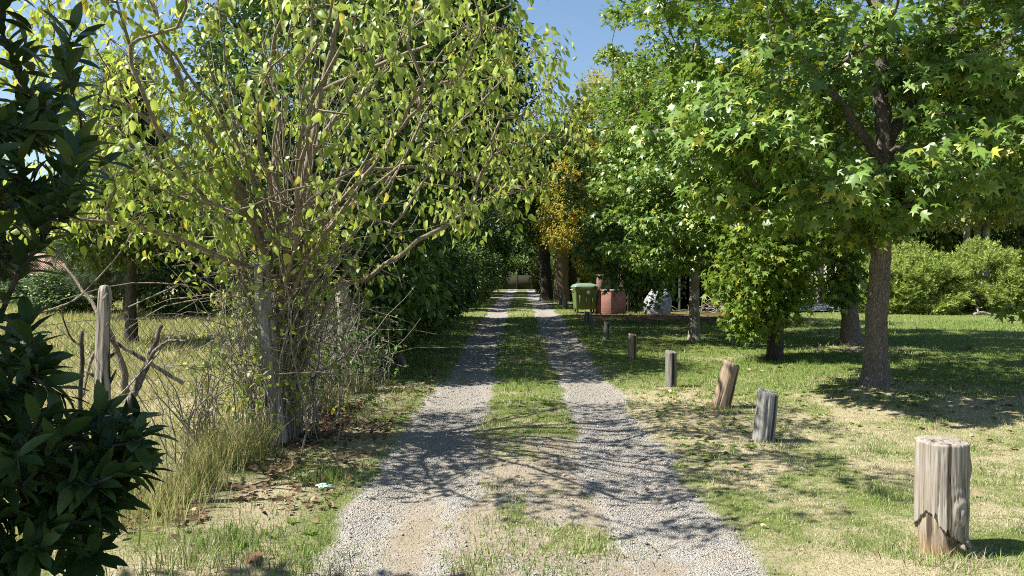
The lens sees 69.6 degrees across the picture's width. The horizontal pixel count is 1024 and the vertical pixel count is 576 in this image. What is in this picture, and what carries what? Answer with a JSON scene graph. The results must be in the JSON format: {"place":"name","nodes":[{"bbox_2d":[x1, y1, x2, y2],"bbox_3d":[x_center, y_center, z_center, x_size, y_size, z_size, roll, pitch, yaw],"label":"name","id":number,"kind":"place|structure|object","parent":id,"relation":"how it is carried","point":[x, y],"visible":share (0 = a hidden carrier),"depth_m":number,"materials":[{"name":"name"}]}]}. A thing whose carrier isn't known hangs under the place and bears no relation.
{"place":"outdoors","nodes":[
{"label":"outdoors","id":0,"kind":"place"},
{"bbox_2d":[3,253,88,294],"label":"house","id":1,"kind":"structure","parent":0,"point":[43,265],"depth_m":60.82,"materials":[{"name":"tile"}]},
{"bbox_2d":[313,289,515,575],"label":"gravel track","id":2,"kind":"structure","parent":0,"point":[493,321],"depth_m":5.38,"materials":[{"name":"grey gravel"}]},
{"bbox_2d":[279,329,810,575],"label":"gravel stones","id":3,"kind":"object","parent":2,"relation":"on","point":[502,464],"visible":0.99,"depth_m":6.30,"materials":[{"name":"grey gravel"}]},
{"bbox_2d":[0,0,1023,277],"label":"sky","id":4,"kind":"structure","parent":0,"point":[580,17],"materials":[{"name":"blue"}]},
{"bbox_2d":[2,278,1023,575],"bbox_3d":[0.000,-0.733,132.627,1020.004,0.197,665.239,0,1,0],"label":"ground","id":5,"kind":"structure","parent":0,"point":[548,502],"depth_m":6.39,"materials":[{"name":"green plant"}]},
{"bbox_2d":[0,279,31,297],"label":"field bush","id":6,"kind":"object","parent":5,"relation":"on","point":[1,290],"visible":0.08,"depth_m":46.76,"materials":[{"name":"green plant"}]},
{"bbox_2d":[0,157,42,287],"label":"pine tree","id":7,"kind":"object","parent":5,"relation":"on","point":[6,259],"visible":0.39,"depth_m":39.47,"materials":[{"name":"green plant"}]},
{"bbox_2d":[0,172,54,252],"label":"broadleaf tree","id":8,"kind":"object","parent":5,"relation":"on","point":[30,236],"visible":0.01,"depth_m":76.68,"materials":[{"name":"green plant"}]},
{"bbox_2d":[0,274,81,298],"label":"field bush","id":9,"kind":"object","parent":5,"relation":"on","point":[18,289],"visible":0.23,"depth_m":44.16,"materials":[{"name":"green plant"}]},
{"bbox_2d":[11,266,121,315],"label":"field bush","id":10,"kind":"object","parent":5,"relation":"on","point":[81,304],"visible":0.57,"depth_m":29.07,"materials":[{"name":"green plant"}]},
{"bbox_2d":[0,0,178,575],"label":"laurel bush","id":11,"kind":"object","parent":5,"relation":"on","point":[64,494],"visible":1,"depth_m":2.30,"materials":[{"name":"green plant"}]},
{"bbox_2d":[40,41,204,313],"bbox_3d":[-15.368,-4.278,29.399,6.756,10.971,6.463,0,1,23],"label":"pine tree","id":12,"kind":"object","parent":5,"relation":"on","point":[60,247],"visible":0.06,"depth_m":28.83,"materials":[{"name":"green plant"}]},
{"bbox_2d":[63,136,190,301],"bbox_3d":[-13.510,-2.092,25.943,3.878,6.583,4.053,0,1,1],"label":"pine tree","id":13,"kind":"object","parent":5,"relation":"on","point":[105,278],"visible":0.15,"depth_m":25.27,"materials":[{"name":"green plant"}]},
{"bbox_2d":[47,144,215,345],"bbox_3d":[-8.656,-0.899,16.552,4.044,4.647,3.844,0,1,0],"label":"tree","id":14,"kind":"object","parent":5,"relation":"on","point":[105,255],"visible":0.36,"depth_m":16.33,"materials":[{"name":"green plant"}]},
{"bbox_2d":[79,124,192,310],"bbox_3d":[-16.566,-3.265,32.959,5.404,8.777,5.170,-1,1,-40],"label":"pine tree","id":15,"kind":"object","parent":5,"relation":"on","point":[140,285],"depth_m":32.87,"materials":[{"name":"green plant"}]},
{"bbox_2d":[136,230,219,317],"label":"field bush","id":16,"kind":"object","parent":5,"relation":"on","point":[177,295],"visible":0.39,"depth_m":25.89,"materials":[{"name":"green plant"}]},
{"bbox_2d":[94,301,287,471],"bbox_3d":[-2.667,0.833,6.147,1.446,1.425,1.040,-1,1,-40],"label":"dry thicket","id":17,"kind":"object","parent":5,"relation":"on","point":[202,409],"visible":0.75,"depth_m":6.05,"materials":[{"name":"brown plant"}]},
{"bbox_2d":[0,297,390,549],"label":"field grass","id":18,"kind":"structure","parent":5,"relation":"on","point":[219,458],"depth_m":8.72,"materials":[{"name":"green plant"}]},
{"bbox_2d":[0,262,406,475],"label":"chain link fence","id":19,"kind":"object","parent":5,"relation":"on","point":[102,359],"visible":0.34,"depth_m":6.38,"materials":[{"name":"metal"}]},
{"bbox_2d":[62,308,84,433],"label":"dead branch","id":20,"kind":"object","parent":19,"relation":"attached to","point":[80,343],"visible":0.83,"depth_m":4.90,"materials":[{"name":"grey wood"}]},
{"bbox_2d":[62,263,129,396],"bbox_3d":[-3.077,0.296,5.463,0.340,0.967,0.678,-1,1,-41],"label":"dead branch","id":21,"kind":"object","parent":19,"relation":"attached to","point":[123,371],"visible":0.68,"depth_m":5.39,"materials":[{"name":"wood"}]},
{"bbox_2d":[95,332,184,384],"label":"dead branch","id":22,"kind":"object","parent":19,"relation":"attached to","point":[160,369],"visible":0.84,"depth_m":5.49,"materials":[{"name":"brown wood"}]},
{"bbox_2d":[115,332,173,397],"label":"dead branch","id":23,"kind":"object","parent":19,"relation":"attached to","point":[136,377],"visible":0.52,"depth_m":5.31,"materials":[{"name":"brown wood"}]},
{"bbox_2d":[122,324,186,406],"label":"dead branch","id":24,"kind":"object","parent":19,"relation":"on","point":[154,348],"visible":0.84,"depth_m":5.39,"materials":[{"name":"grey wood"}]},
{"bbox_2d":[183,209,252,316],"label":"pine tree","id":25,"kind":"object","parent":5,"relation":"on","point":[209,278],"visible":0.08,"depth_m":26.17,"materials":[{"name":"green plant"}]},
{"bbox_2d":[154,196,395,452],"bbox_3d":[-2.208,0.366,7.071,2.189,2.427,1.871,0,1,22],"label":"dry thicket","id":26,"kind":"object","parent":5,"relation":"on","point":[292,361],"visible":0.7,"depth_m":6.89,"materials":[{"name":"brown plant"}]},
{"bbox_2d":[0,0,598,440],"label":"mulberry tree","id":27,"kind":"object","parent":5,"relation":"on","point":[316,242],"visible":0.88,"depth_m":6.46,"materials":[{"name":"green plant"}]},
{"bbox_2d":[40,211,268,313],"bbox_3d":[-2.690,-0.202,5.686,1.636,0.771,0.156,-1,1,-33],"label":"dead branch","id":28,"kind":"object","parent":27,"relation":"attached to","point":[141,300],"visible":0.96,"depth_m":5.53,"materials":[{"name":"brown wood"}]},
{"bbox_2d":[153,0,471,367],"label":"dark tree","id":29,"kind":"object","parent":5,"relation":"on","point":[431,286],"visible":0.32,"depth_m":11.79,"materials":[{"name":"green plant"}]},
{"bbox_2d":[231,258,413,422],"bbox_3d":[-2.257,0.603,8.556,1.781,1.875,2.989,0,1,11],"label":"dry thicket","id":30,"kind":"object","parent":5,"relation":"on","point":[343,338],"visible":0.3,"depth_m":8.43,"materials":[{"name":"brown plant"}]},
{"bbox_2d":[315,483,331,487],"bbox_3d":[-1.403,1.475,5.502,0.132,0.022,0.076,6,4,-29],"label":"litter scrap","id":31,"kind":"object","parent":5,"relation":"on","point":[325,485],"visible":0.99,"depth_m":5.49,"materials":[{"name":"white paper"}]},
{"bbox_2d":[187,0,489,342],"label":"dark tree","id":32,"kind":"object","parent":5,"relation":"on","point":[448,237],"visible":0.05,"depth_m":16.14,"materials":[{"name":"green plant"}]},
{"bbox_2d":[297,243,411,372],"bbox_3d":[-2.664,0.366,12.242,2.068,2.363,2.281,0,1,0],"label":"hedge shrub","id":33,"kind":"object","parent":5,"relation":"on","point":[384,342],"visible":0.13,"depth_m":11.97,"materials":[{"name":"green plant"}]},
{"bbox_2d":[312,306,420,401],"bbox_3d":[-2.155,0.917,10.474,1.873,1.357,2.666,0,1,0],"label":"dry thicket","id":34,"kind":"object","parent":5,"relation":"on","point":[364,361],"visible":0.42,"depth_m":10.23,"materials":[{"name":"brown plant"}]},
{"bbox_2d":[370,251,429,352],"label":"hedge shrub","id":35,"kind":"object","parent":5,"relation":"on","point":[415,333],"visible":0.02,"depth_m":15.13,"materials":[{"name":"green plant"}]},
{"bbox_2d":[313,0,540,223],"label":"dark tree","id":36,"kind":"object","parent":5,"relation":"on","point":[495,6],"visible":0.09,"depth_m":20.59,"materials":[{"name":"green plant"}]},
{"bbox_2d":[401,241,461,338],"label":"hedge shrub","id":37,"kind":"object","parent":5,"relation":"on","point":[433,326],"visible":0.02,"depth_m":18.28,"materials":[{"name":"green plant"}]},
{"bbox_2d":[353,0,543,241],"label":"dark tree","id":38,"kind":"object","parent":5,"relation":"on","point":[510,120],"visible":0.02,"depth_m":24.80,"materials":[{"name":"green plant"}]},
{"bbox_2d":[431,243,473,325],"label":"hedge shrub","id":39,"kind":"object","parent":5,"relation":"on","point":[458,310],"visible":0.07,"depth_m":22.36,"materials":[{"name":"green plant"}]},
{"bbox_2d":[441,243,485,319],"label":"hedge shrub","id":40,"kind":"object","parent":5,"relation":"on","point":[469,295],"visible":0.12,"depth_m":26.77,"materials":[{"name":"green plant"}]},
{"bbox_2d":[447,240,492,309],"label":"hedge shrub","id":41,"kind":"object","parent":5,"relation":"on","point":[481,295],"visible":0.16,"depth_m":33.11,"materials":[{"name":"green plant"}]},
{"bbox_2d":[428,92,512,244],"bbox_3d":[-3.502,-4.938,37.212,7.682,12.364,7.236,0,1,11],"label":"dark tree","id":42,"kind":"object","parent":5,"relation":"on","point":[487,190],"visible":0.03,"depth_m":36.66,"materials":[{"name":"green plant"}]},
{"bbox_2d":[450,189,500,287],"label":"dark tree","id":43,"kind":"object","parent":5,"relation":"on","point":[472,240],"visible":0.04,"depth_m":44.42,"materials":[{"name":"green plant"}]},
{"bbox_2d":[455,204,500,275],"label":"dark tree","id":44,"kind":"object","parent":5,"relation":"on","point":[491,222],"visible":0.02,"depth_m":55.19,"materials":[{"name":"green plant"}]},
{"bbox_2d":[462,241,500,303],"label":"hedge shrub","id":45,"kind":"object","parent":5,"relation":"on","point":[475,249],"visible":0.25,"depth_m":40.69,"materials":[{"name":"green plant"}]},
{"bbox_2d":[482,249,506,298],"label":"hedge shrub","id":46,"kind":"object","parent":5,"relation":"on","point":[494,274],"visible":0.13,"depth_m":49.46,"materials":[{"name":"green plant"}]},
{"bbox_2d":[470,172,519,279],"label":"broadleaf tree","id":47,"kind":"object","parent":5,"relation":"on","point":[501,246],"visible":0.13,"depth_m":64.60,"materials":[{"name":"green plant"}]},
{"bbox_2d":[490,187,520,274],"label":"broadleaf tree","id":48,"kind":"object","parent":5,"relation":"on","point":[509,238],"visible":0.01,"depth_m":90.21,"materials":[{"name":"green plant"}]},
{"bbox_2d":[495,255,525,289],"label":"roadside shrub","id":49,"kind":"object","parent":5,"relation":"on","point":[512,264],"visible":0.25,"depth_m":78.55,"materials":[{"name":"green plant"}]},
{"bbox_2d":[491,274,537,289],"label":"boundary wall","id":50,"kind":"structure","parent":5,"relation":"on","point":[516,281],"depth_m":83.92,"materials":[{"name":"beige concrete"}]},
{"bbox_2d":[506,251,528,274],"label":"hedge shrub","id":51,"kind":"object","parent":5,"relation":"on","point":[513,272],"visible":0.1,"depth_m":87.91,"materials":[{"name":"green plant"}]},
{"bbox_2d":[498,200,539,274],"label":"broadleaf tree","id":52,"kind":"object","parent":5,"relation":"on","point":[525,251],"visible":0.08,"depth_m":86.55,"materials":[{"name":"green plant"}]},
{"bbox_2d":[516,254,538,274],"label":"hedge shrub","id":53,"kind":"object","parent":5,"relation":"on","point":[525,271],"visible":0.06,"depth_m":87.43,"materials":[{"name":"green plant"}]},
{"bbox_2d":[498,116,565,300],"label":"poplar tree","id":54,"kind":"object","parent":5,"relation":"on","point":[546,289],"visible":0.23,"depth_m":46.09,"materials":[{"name":"green plant"}]},
{"bbox_2d":[527,248,553,293],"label":"bright shrub","id":55,"kind":"object","parent":5,"relation":"on","point":[535,281],"visible":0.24,"depth_m":63.76,"materials":[{"name":"green plant"}]},
{"bbox_2d":[99,312,1020,569],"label":"fallen leaves","id":56,"kind":"object","parent":5,"relation":"on","point":[296,441],"visible":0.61,"depth_m":7.05,"materials":[{"name":"brown plant"}]},
{"bbox_2d":[520,114,601,300],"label":"poplar tree","id":57,"kind":"object","parent":5,"relation":"on","point":[561,278],"visible":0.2,"depth_m":44.51,"materials":[{"name":"plant"}]},
{"bbox_2d":[559,292,562,303],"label":"log post","id":58,"kind":"object","parent":5,"relation":"on","point":[560,297],"visible":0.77,"depth_m":40.87,"materials":[{"name":"grey wood"}]},
{"bbox_2d":[562,298,567,306],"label":"log post","id":59,"kind":"object","parent":5,"relation":"on","point":[564,302],"visible":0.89,"depth_m":36.79,"materials":[{"name":"grey wood"}]},
{"bbox_2d":[532,118,603,300],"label":"poplar tree","id":60,"kind":"object","parent":5,"relation":"on","point":[572,276],"visible":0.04,"depth_m":45.74,"materials":[{"name":"green plant"}]},
{"bbox_2d":[539,136,608,284],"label":"broadleaf tree","id":61,"kind":"object","parent":5,"relation":"on","point":[552,259],"visible":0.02,"depth_m":56.80,"materials":[{"name":"green plant"}]},
{"bbox_2d":[570,283,597,312],"bbox_3d":[3.060,0.420,31.112,1.140,1.244,0.900,0,1,-7],"label":"wheeled bin","id":62,"kind":"object","parent":5,"relation":"on","point":[584,296],"visible":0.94,"depth_m":30.75,"materials":[{"name":"green plastic"}]},
{"bbox_2d":[584,311,589,324],"bbox_3d":[2.405,1.034,23.663,0.174,0.566,0.174,2,1,0],"label":"log post","id":63,"kind":"object","parent":5,"relation":"on","point":[586,317],"visible":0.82,"depth_m":23.59,"materials":[{"name":"grey wood"}]},
{"bbox_2d":[589,316,593,329],"bbox_3d":[2.320,1.078,21.462,0.156,0.526,0.155,-2,1,0],"label":"log post","id":64,"kind":"object","parent":5,"relation":"on","point":[591,322],"visible":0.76,"depth_m":21.40,"materials":[{"name":"grey wood"}]},
{"bbox_2d":[528,45,660,284],"bbox_3d":[4.195,-5.373,35.522,6.897,12.916,5.777,0,1,0],"label":"golden tree","id":65,"kind":"object","parent":5,"relation":"on","point":[563,242],"visible":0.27,"depth_m":35.08,"materials":[{"name":"green plant"}]},
{"bbox_2d":[597,275,602,289],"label":"brick pillar","id":66,"kind":"structure","parent":5,"relation":"on","point":[599,282],"depth_m":33.37,"materials":[{"name":"red brick"}]},
{"bbox_2d":[603,321,609,339],"bbox_3d":[2.323,1.105,18.105,0.156,0.569,0.158,1,1,0],"label":"log post","id":67,"kind":"object","parent":5,"relation":"on","point":[606,332],"visible":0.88,"depth_m":18.04,"materials":[{"name":"grey wood"}]},
{"bbox_2d":[577,274,638,293],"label":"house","id":68,"kind":"structure","parent":5,"relation":"on","point":[607,285],"depth_m":62.00,"materials":[{"name":"glass"}]},
{"bbox_2d":[595,289,625,313],"bbox_3d":[4.168,0.601,31.091,0.860,1.050,1.140,1,1,42],"label":"brick enclosure","id":69,"kind":"object","parent":5,"relation":"on","point":[609,303],"visible":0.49,"depth_m":30.72,"materials":[{"name":"red brick"}]},
{"bbox_2d":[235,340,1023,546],"bbox_3d":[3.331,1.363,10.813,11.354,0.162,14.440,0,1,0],"label":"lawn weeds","id":70,"kind":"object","parent":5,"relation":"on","point":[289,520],"visible":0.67,"depth_m":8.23,"materials":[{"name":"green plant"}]},
{"bbox_2d":[628,333,636,358],"bbox_3d":[2.292,1.162,14.007,0.162,0.618,0.162,1,1,0],"label":"log post","id":71,"kind":"object","parent":5,"relation":"on","point":[632,346],"visible":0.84,"depth_m":13.95,"materials":[{"name":"brown wood"}]},
{"bbox_2d":[585,58,691,231],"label":"broadleaf tree","id":72,"kind":"object","parent":5,"relation":"on","point":[660,89],"visible":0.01,"depth_m":41.13,"materials":[{"name":"green plant"}]},
{"bbox_2d":[545,49,740,320],"bbox_3d":[4.740,-3.309,24.763,7.418,9.134,6.435,0,1,0],"label":"sweetgum tree","id":73,"kind":"object","parent":5,"relation":"on","point":[631,278],"visible":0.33,"depth_m":23.75,"materials":[{"name":"green plant"}]},
{"bbox_2d":[644,289,671,314],"bbox_3d":[5.919,0.551,30.020,1.034,1.017,1.034,0,1,-17],"label":"bulk sack","id":74,"kind":"object","parent":5,"relation":"on","point":[665,308],"visible":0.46,"depth_m":29.64,"materials":[{"name":"white fabric"}]},
{"bbox_2d":[665,350,676,386],"bbox_3d":[2.299,1.220,10.646,0.167,0.650,0.169,0,1,15],"label":"log post","id":75,"kind":"object","parent":5,"relation":"on","point":[671,368],"visible":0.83,"depth_m":10.58,"materials":[{"name":"grey wood"}]},
{"bbox_2d":[611,264,733,311],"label":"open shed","id":76,"kind":"structure","parent":5,"relation":"on","point":[684,303],"depth_m":36.50,"materials":[{"name":"metal"}]},
{"bbox_2d":[614,89,751,309],"bbox_3d":[8.546,-4.326,34.433,8.055,10.867,7.884,0,1,14],"label":"broadleaf tree","id":77,"kind":"object","parent":5,"relation":"on","point":[682,280],"visible":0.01,"depth_m":34.32,"materials":[{"name":"green plant"}]},
{"bbox_2d":[671,292,724,312],"bbox_3d":[8.732,0.575,31.232,4.046,0.938,2.226,0,1,0],"label":"brush pile","id":78,"kind":"object","parent":5,"relation":"on","point":[713,307],"visible":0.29,"depth_m":31.20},
{"bbox_2d":[581,0,854,340],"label":"sweetgum tree","id":79,"kind":"object","parent":5,"relation":"on","point":[642,212],"visible":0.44,"depth_m":17.30,"materials":[{"name":"green plant"}]},
{"bbox_2d":[711,359,739,408],"bbox_3d":[2.563,1.220,8.861,0.224,0.709,0.224,15,-2,-11],"label":"log post","id":80,"kind":"object","parent":5,"relation":"on","point":[725,385],"visible":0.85,"depth_m":8.77,"materials":[{"name":"brown wood"}]},
{"bbox_2d":[752,387,778,442],"bbox_3d":[2.425,1.275,7.051,0.208,0.623,0.200,6,1,0],"label":"log post","id":81,"kind":"object","parent":5,"relation":"on","point":[764,427],"visible":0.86,"depth_m":6.97,"materials":[{"name":"grey wood"}]},
{"bbox_2d":[665,0,904,359],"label":"sweetgum tree","id":82,"kind":"object","parent":5,"relation":"on","point":[759,304],"visible":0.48,"depth_m":13.53,"materials":[{"name":"green plant"}]},
{"bbox_2d":[750,239,829,276],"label":"broadleaf tree","id":83,"kind":"object","parent":5,"relation":"on","point":[815,261],"visible":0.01,"depth_m":53.88,"materials":[{"name":"green plant"}]},
{"bbox_2d":[615,0,1023,386],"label":"sweetgum tree","id":84,"kind":"object","parent":5,"relation":"on","point":[958,84],"visible":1,"depth_m":8.68,"materials":[{"name":"green plant"}]},
{"bbox_2d":[797,92,875,302],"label":"pale trunk tree","id":85,"kind":"object","parent":5,"relation":"on","point":[821,269],"visible":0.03,"depth_m":40.81,"materials":[{"name":"green plant"}]},
{"bbox_2d":[723,0,997,345],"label":"ivy tree","id":86,"kind":"object","parent":5,"relation":"on","point":[843,279],"visible":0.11,"depth_m":16.39,"materials":[{"name":"green plant"}]},
{"bbox_2d":[857,236,954,308],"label":"juniper bush","id":87,"kind":"object","parent":5,"relation":"on","point":[909,247],"visible":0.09,"depth_m":34.20,"materials":[{"name":"green plant"}]},
{"bbox_2d":[861,117,962,255],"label":"broadleaf tree","id":88,"kind":"object","parent":5,"relation":"on","point":[940,241],"visible":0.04,"depth_m":50.63,"materials":[{"name":"green plant"}]},
{"bbox_2d":[856,249,977,314],"bbox_3d":[16.673,-0.096,31.054,5.819,3.122,4.492,0,1,0],"label":"juniper bush","id":89,"kind":"object","parent":5,"relation":"on","point":[907,290],"visible":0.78,"depth_m":29.88,"materials":[{"name":"green plant"}]},
{"bbox_2d":[914,435,971,557],"bbox_3d":[2.484,1.257,4.244,0.283,0.776,0.300,0,1,0],"label":"log post","id":90,"kind":"object","parent":5,"relation":"on","point":[942,470],"visible":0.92,"depth_m":4.15,"materials":[{"name":"brown wood"}]},
{"bbox_2d":[896,50,1023,243],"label":"pale trunk tree","id":91,"kind":"object","parent":5,"relation":"on","point":[959,223],"visible":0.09,"depth_m":37.05,"materials":[{"name":"green plant"}]},
{"bbox_2d":[932,235,1023,313],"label":"juniper bush","id":92,"kind":"object","parent":5,"relation":"on","point":[1003,263],"visible":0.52,"depth_m":30.73,"materials":[{"name":"green plant"}]},
{"bbox_2d":[936,24,1023,292],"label":"pale trunk tree","id":93,"kind":"object","parent":5,"relation":"on","point":[987,224],"visible":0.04,"depth_m":37.69,"materials":[{"name":"green plant"}]},
{"bbox_2d":[939,135,1023,295],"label":"pale trunk tree","id":94,"kind":"object","parent":5,"relation":"on","point":[977,232],"visible":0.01,"depth_m":45.91,"materials":[{"name":"green plant"}]},
{"bbox_2d":[973,307,995,315],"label":"dead branch","id":95,"kind":"object","parent":5,"relation":"on","point":[978,312],"visible":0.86,"depth_m":29.41,"materials":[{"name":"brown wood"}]},
{"bbox_2d":[953,222,1023,279],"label":"broadleaf tree","id":96,"kind":"object","parent":5,"relation":"on","point":[1010,236],"visible":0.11,"depth_m":49.98,"materials":[{"name":"green plant"}]},
{"bbox_2d":[527,290,761,575],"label":"gravel track","id":97,"kind":"structure","parent":0,"point":[548,318],"depth_m":5.39,"materials":[{"name":"grey gravel"}]},
{"bbox_2d":[799,299,840,310],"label":"path","id":98,"kind":"structure","parent":0,"point":[817,308],"depth_m":35.09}
]}

